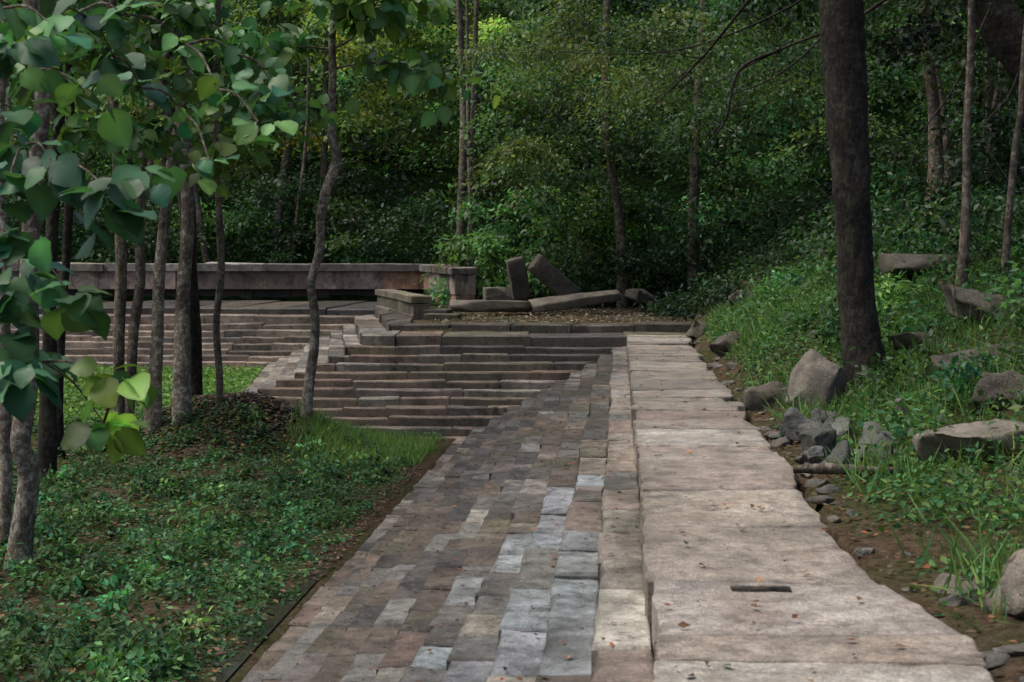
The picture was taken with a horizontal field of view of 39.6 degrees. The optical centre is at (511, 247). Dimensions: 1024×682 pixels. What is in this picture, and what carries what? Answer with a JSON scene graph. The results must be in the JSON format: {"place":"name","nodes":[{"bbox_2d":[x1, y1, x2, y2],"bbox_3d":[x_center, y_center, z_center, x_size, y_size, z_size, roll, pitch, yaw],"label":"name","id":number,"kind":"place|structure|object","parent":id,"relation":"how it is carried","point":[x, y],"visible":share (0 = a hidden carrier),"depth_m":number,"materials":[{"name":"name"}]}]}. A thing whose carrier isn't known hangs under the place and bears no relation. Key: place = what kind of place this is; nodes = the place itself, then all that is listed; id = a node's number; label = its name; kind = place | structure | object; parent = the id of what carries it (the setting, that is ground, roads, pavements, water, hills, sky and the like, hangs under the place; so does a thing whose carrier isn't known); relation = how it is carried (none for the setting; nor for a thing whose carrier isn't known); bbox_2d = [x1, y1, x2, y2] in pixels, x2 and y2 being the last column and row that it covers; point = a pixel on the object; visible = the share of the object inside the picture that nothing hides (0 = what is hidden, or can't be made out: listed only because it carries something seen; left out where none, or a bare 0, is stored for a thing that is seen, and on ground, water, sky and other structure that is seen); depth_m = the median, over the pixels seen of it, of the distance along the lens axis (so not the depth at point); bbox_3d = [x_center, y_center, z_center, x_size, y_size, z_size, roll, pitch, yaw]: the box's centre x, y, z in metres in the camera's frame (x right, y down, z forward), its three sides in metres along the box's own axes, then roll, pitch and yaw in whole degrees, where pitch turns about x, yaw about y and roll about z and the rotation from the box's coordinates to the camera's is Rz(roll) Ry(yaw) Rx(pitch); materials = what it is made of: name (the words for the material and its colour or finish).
{"place":"outdoors","nodes":[
{"label":"outdoors","id":0,"kind":"place"},
{"bbox_2d":[0,0,1023,681],"bbox_3d":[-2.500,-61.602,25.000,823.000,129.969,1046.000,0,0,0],"label":"ground","id":1,"kind":"structure","parent":0,"point":[898,578],"depth_m":17.44,"materials":[{"name":"soil"}]},
{"bbox_2d":[0,0,50,569],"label":"pale bark tree","id":2,"kind":"object","parent":1,"relation":"on","point":[25,505],"visible":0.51,"depth_m":13.63,"materials":[{"name":"grey plant"}]},
{"bbox_2d":[0,0,101,550],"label":"pale bark tree","id":3,"kind":"object","parent":1,"relation":"on","point":[47,8],"visible":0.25,"depth_m":14.47,"materials":[{"name":"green plant"}]},
{"bbox_2d":[57,63,74,458],"bbox_3d":[-6.119,-1.141,19.938,1.950,8.690,3.306,0,0,12],"label":"dark bark tree","id":4,"kind":"object","parent":1,"relation":"on","point":[67,237],"visible":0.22,"depth_m":19.97,"materials":[{"name":"brown plant"}]},
{"bbox_2d":[37,28,99,478],"bbox_3d":[-6.099,-0.597,18.210,2.077,7.614,2.261,0,0,0],"label":"dark bark tree","id":5,"kind":"object","parent":1,"relation":"on","point":[47,443],"visible":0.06,"depth_m":18.65,"materials":[{"name":"brown plant"}]},
{"bbox_2d":[5,0,359,197],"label":"hanging foliage","id":6,"kind":"object","parent":5,"relation":"hanging from","point":[187,17],"visible":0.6,"depth_m":17.15,"materials":[{"name":"green plant"}]},
{"bbox_2d":[12,0,202,415],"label":"pale bark tree","id":7,"kind":"object","parent":1,"relation":"on","point":[120,304],"visible":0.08,"depth_m":20.93,"materials":[{"name":"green plant"}]},
{"bbox_2d":[0,0,297,466],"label":"broad leaf tree","id":8,"kind":"object","parent":1,"relation":"on","point":[24,43],"visible":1,"depth_m":6.80,"materials":[{"name":"green plant"}]},
{"bbox_2d":[123,0,193,427],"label":"pale bark tree","id":9,"kind":"object","parent":1,"relation":"on","point":[181,394],"visible":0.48,"depth_m":20.89,"materials":[{"name":"grey plant"}]},
{"bbox_2d":[116,0,202,395],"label":"dark bark tree","id":10,"kind":"object","parent":1,"relation":"on","point":[196,356],"visible":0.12,"depth_m":22.14,"materials":[{"name":"brown plant"}]},
{"bbox_2d":[144,0,189,433],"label":"pale bark tree","id":11,"kind":"object","parent":1,"relation":"on","point":[153,417],"visible":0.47,"depth_m":20.94,"materials":[{"name":"grey plant"}]},
{"bbox_2d":[124,0,231,414],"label":"pale bark tree","id":12,"kind":"object","parent":1,"relation":"on","point":[137,304],"visible":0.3,"depth_m":20.95,"materials":[{"name":"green plant"}]},
{"bbox_2d":[169,0,240,405],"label":"pale bark tree","id":13,"kind":"object","parent":1,"relation":"on","point":[221,11],"visible":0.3,"depth_m":21.23,"materials":[{"name":"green plant"}]},
{"bbox_2d":[0,363,445,681],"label":"ground cover weeds","id":14,"kind":"object","parent":1,"relation":"on","point":[148,656],"visible":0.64,"depth_m":14.38,"materials":[{"name":"green plant"}]},
{"bbox_2d":[10,261,477,306],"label":"stone retaining wall","id":15,"kind":"structure","parent":1,"relation":"on","point":[247,280],"depth_m":38.84,"materials":[{"name":"grey stone"}]},
{"bbox_2d":[214,580,316,681],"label":"path edging","id":16,"kind":"object","parent":1,"relation":"on","point":[279,612],"visible":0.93,"depth_m":11.34,"materials":[{"name":"brown soil"}]},
{"bbox_2d":[261,395,444,474],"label":"tall grass","id":17,"kind":"structure","parent":1,"relation":"on","point":[388,441],"depth_m":21.00,"materials":[{"name":"green plant"}]},
{"bbox_2d":[11,300,696,681],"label":"stone pond steps","id":18,"kind":"structure","parent":1,"relation":"on","point":[475,396],"depth_m":13.35,"materials":[{"name":"grey stone"}]},
{"bbox_2d":[375,289,461,321],"bbox_3d":[-2.356,1.294,31.558,0.981,0.613,5.987,0,0,-20],"label":"stone block","id":19,"kind":"object","parent":18,"relation":"on","point":[414,306],"visible":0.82,"depth_m":29.64,"materials":[{"name":"grey stone"}]},
{"bbox_2d":[202,0,505,420],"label":"slender tree","id":20,"kind":"object","parent":1,"relation":"on","point":[393,18],"visible":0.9,"depth_m":21.42,"materials":[{"name":"brown plant"}]},
{"bbox_2d":[449,299,530,312],"bbox_3d":[-0.477,1.269,31.001,1.781,0.294,0.595,0,0,0],"label":"fallen stone slab","id":21,"kind":"object","parent":1,"relation":"on","point":[470,305],"depth_m":30.76,"materials":[{"name":"grey stone"}]},
{"bbox_2d":[482,287,511,299],"bbox_3d":[-0.335,1.047,32.201,0.625,0.326,0.420,0,0,-10],"label":"fallen stone slab","id":22,"kind":"object","parent":1,"relation":"on","point":[496,293],"depth_m":32.01,"materials":[{"name":"grey stone"}]},
{"bbox_2d":[0,0,1023,308],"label":"forest","id":23,"kind":"object","parent":1,"relation":"on","point":[437,44],"depth_m":45.04,"materials":[{"name":"green plant"}]},
{"bbox_2d":[0,299,1023,681],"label":"fallen leaves","id":24,"kind":"object","parent":1,"relation":"on","point":[256,397],"visible":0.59,"depth_m":17.75,"materials":[{"name":"plant"}]},
{"bbox_2d":[506,256,530,300],"bbox_3d":[0.142,0.714,32.603,0.644,1.070,0.412,0,0,-16],"label":"fallen stone slab","id":25,"kind":"object","parent":1,"relation":"on","point":[518,283],"depth_m":32.50,"materials":[{"name":"grey stone"}]},
{"bbox_2d":[526,253,579,295],"bbox_3d":[0.979,0.738,32.683,1.325,1.224,0.387,0,0,-19],"label":"fallen stone slab","id":26,"kind":"object","parent":1,"relation":"on","point":[553,278],"depth_m":32.53,"materials":[{"name":"grey stone"}]},
{"bbox_2d":[528,290,620,312],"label":"fallen stone slab","id":27,"kind":"structure","parent":1,"relation":"on","point":[559,303],"depth_m":30.99,"materials":[{"name":"grey stone"}]},
{"bbox_2d":[625,288,652,303],"bbox_3d":[2.968,1.130,32.964,0.393,0.374,0.778,0,0,39],"label":"boulder","id":28,"kind":"object","parent":1,"relation":"on","point":[635,295],"visible":0.85,"depth_m":32.75,"materials":[{"name":"stone"}]},
{"bbox_2d":[685,320,707,336],"bbox_3d":[3.435,1.470,25.825,0.550,0.326,0.531,0,0,17],"label":"boulder","id":29,"kind":"object","parent":1,"relation":"on","point":[696,328],"visible":0.62,"depth_m":25.64,"materials":[{"name":"stone"}]},
{"bbox_2d":[399,0,1023,321],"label":"hillside forest foliage","id":30,"kind":"object","parent":1,"relation":"on","point":[906,41],"visible":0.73,"depth_m":33.18,"materials":[{"name":"green plant"}]},
{"bbox_2d":[707,332,746,356],"bbox_3d":[3.265,1.459,20.444,0.729,0.489,0.817,0,0,-19],"label":"boulder","id":31,"kind":"object","parent":1,"relation":"on","point":[716,346],"visible":0.3,"depth_m":20.33,"materials":[{"name":"stone"}]},
{"bbox_2d":[727,290,756,308],"bbox_3d":[4.147,1.061,25.288,0.554,0.636,0.824,0,0,32],"label":"boulder","id":32,"kind":"object","parent":1,"relation":"on","point":[733,298],"visible":0.28,"depth_m":25.04,"materials":[{"name":"stone"}]},
{"bbox_2d":[741,380,788,411],"bbox_3d":[2.719,1.607,14.945,0.664,0.442,0.436,0,0,0],"label":"boulder","id":33,"kind":"object","parent":1,"relation":"on","point":[752,397],"visible":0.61,"depth_m":14.79,"materials":[{"name":"stone"}]},
{"bbox_2d":[512,0,1019,222],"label":"bare branches","id":34,"kind":"object","parent":1,"relation":"on","point":[777,51],"visible":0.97,"depth_m":19.98,"materials":[{"name":"brown plant"}]},
{"bbox_2d":[627,335,993,681],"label":"stone walkway","id":35,"kind":"structure","parent":1,"relation":"on","point":[777,642],"depth_m":7.07,"materials":[{"name":"beige stone"}]},
{"bbox_2d":[784,349,848,411],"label":"boulder","id":36,"kind":"structure","parent":1,"relation":"on","point":[827,376],"depth_m":13.69,"materials":[{"name":"grey stone"}]},
{"bbox_2d":[778,399,907,465],"bbox_3d":[2.830,1.553,11.765,1.097,0.505,2.504,0,0,5],"label":"rock pile","id":37,"kind":"object","parent":1,"relation":"on","point":[812,436],"visible":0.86,"depth_m":11.26,"materials":[{"name":"stone"}]},
{"bbox_2d":[793,463,912,475],"bbox_3d":[2.388,1.556,9.970,0.826,0.094,0.118,0,0,15],"label":"dead log","id":38,"kind":"object","parent":1,"relation":"on","point":[828,468],"visible":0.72,"depth_m":9.96,"materials":[{"name":"wood"}]},
{"bbox_2d":[819,0,886,398],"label":"dark tree","id":39,"kind":"object","parent":1,"relation":"on","point":[843,54],"visible":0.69,"depth_m":14.24,"materials":[{"name":"brown plant"}]},
{"bbox_2d":[692,341,1023,681],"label":"edge rubble","id":40,"kind":"object","parent":1,"relation":"on","point":[996,657],"visible":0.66,"depth_m":7.94,"materials":[{"name":"stone"}]},
{"bbox_2d":[696,223,1023,615],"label":"bank weeds","id":41,"kind":"object","parent":1,"relation":"on","point":[965,490],"visible":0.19,"depth_m":12.18,"materials":[{"name":"green plant"}]},
{"bbox_2d":[698,235,1023,631],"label":"bank grass","id":42,"kind":"structure","parent":1,"relation":"on","point":[958,549],"depth_m":12.57,"materials":[{"name":"green plant"}]},
{"bbox_2d":[737,193,1023,473],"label":"bank shrubs","id":43,"kind":"object","parent":1,"relation":"on","point":[953,366],"visible":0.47,"depth_m":14.79,"materials":[{"name":"green plant"}]},
{"bbox_2d":[889,333,946,351],"bbox_3d":[4.244,0.982,14.371,0.817,0.262,0.454,0,0,-17],"label":"boulder","id":44,"kind":"object","parent":1,"relation":"on","point":[905,340],"visible":0.47,"depth_m":14.22,"materials":[{"name":"stone"}]},
{"bbox_2d":[877,253,998,273],"bbox_3d":[5.496,0.198,17.601,1.824,0.262,0.609,0,0,-6],"label":"fallen stone slab","id":45,"kind":"object","parent":1,"relation":"on","point":[917,263],"depth_m":17.32,"materials":[{"name":"grey stone"}]},
{"bbox_2d":[955,0,975,286],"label":"young tree","id":46,"kind":"object","parent":1,"relation":"on","point":[963,251],"visible":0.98,"depth_m":15.97,"materials":[{"name":"brown plant"}]},
{"bbox_2d":[909,420,1023,465],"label":"boulder","id":47,"kind":"object","parent":1,"relation":"on","point":[952,437],"visible":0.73,"depth_m":9.97,"materials":[{"name":"stone"}]},
{"bbox_2d":[930,338,1023,374],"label":"boulder","id":48,"kind":"object","parent":1,"relation":"on","point":[945,357],"visible":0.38,"depth_m":12.87,"materials":[{"name":"stone"}]},
{"bbox_2d":[942,280,1022,322],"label":"boulder","id":49,"kind":"object","parent":1,"relation":"on","point":[959,297],"visible":0.67,"depth_m":14.43,"materials":[{"name":"stone"}]},
{"bbox_2d":[961,0,1023,84],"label":"leaning tree","id":50,"kind":"object","parent":1,"relation":"on","point":[1001,34],"visible":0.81,"depth_m":19.80,"materials":[{"name":"brown plant"}]},
{"bbox_2d":[961,0,1023,276],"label":"young tree","id":51,"kind":"object","parent":1,"relation":"on","point":[1007,232],"visible":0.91,"depth_m":15.99,"materials":[{"name":"brown plant"}]},
{"bbox_2d":[966,369,1023,413],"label":"boulder","id":52,"kind":"object","parent":1,"relation":"on","point":[991,383],"visible":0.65,"depth_m":11.47,"materials":[{"name":"stone"}]},
{"bbox_2d":[980,550,1023,616],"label":"boulder","id":53,"kind":"object","parent":1,"relation":"on","point":[1013,571],"visible":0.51,"depth_m":6.41,"materials":[{"name":"stone"}]}
]}

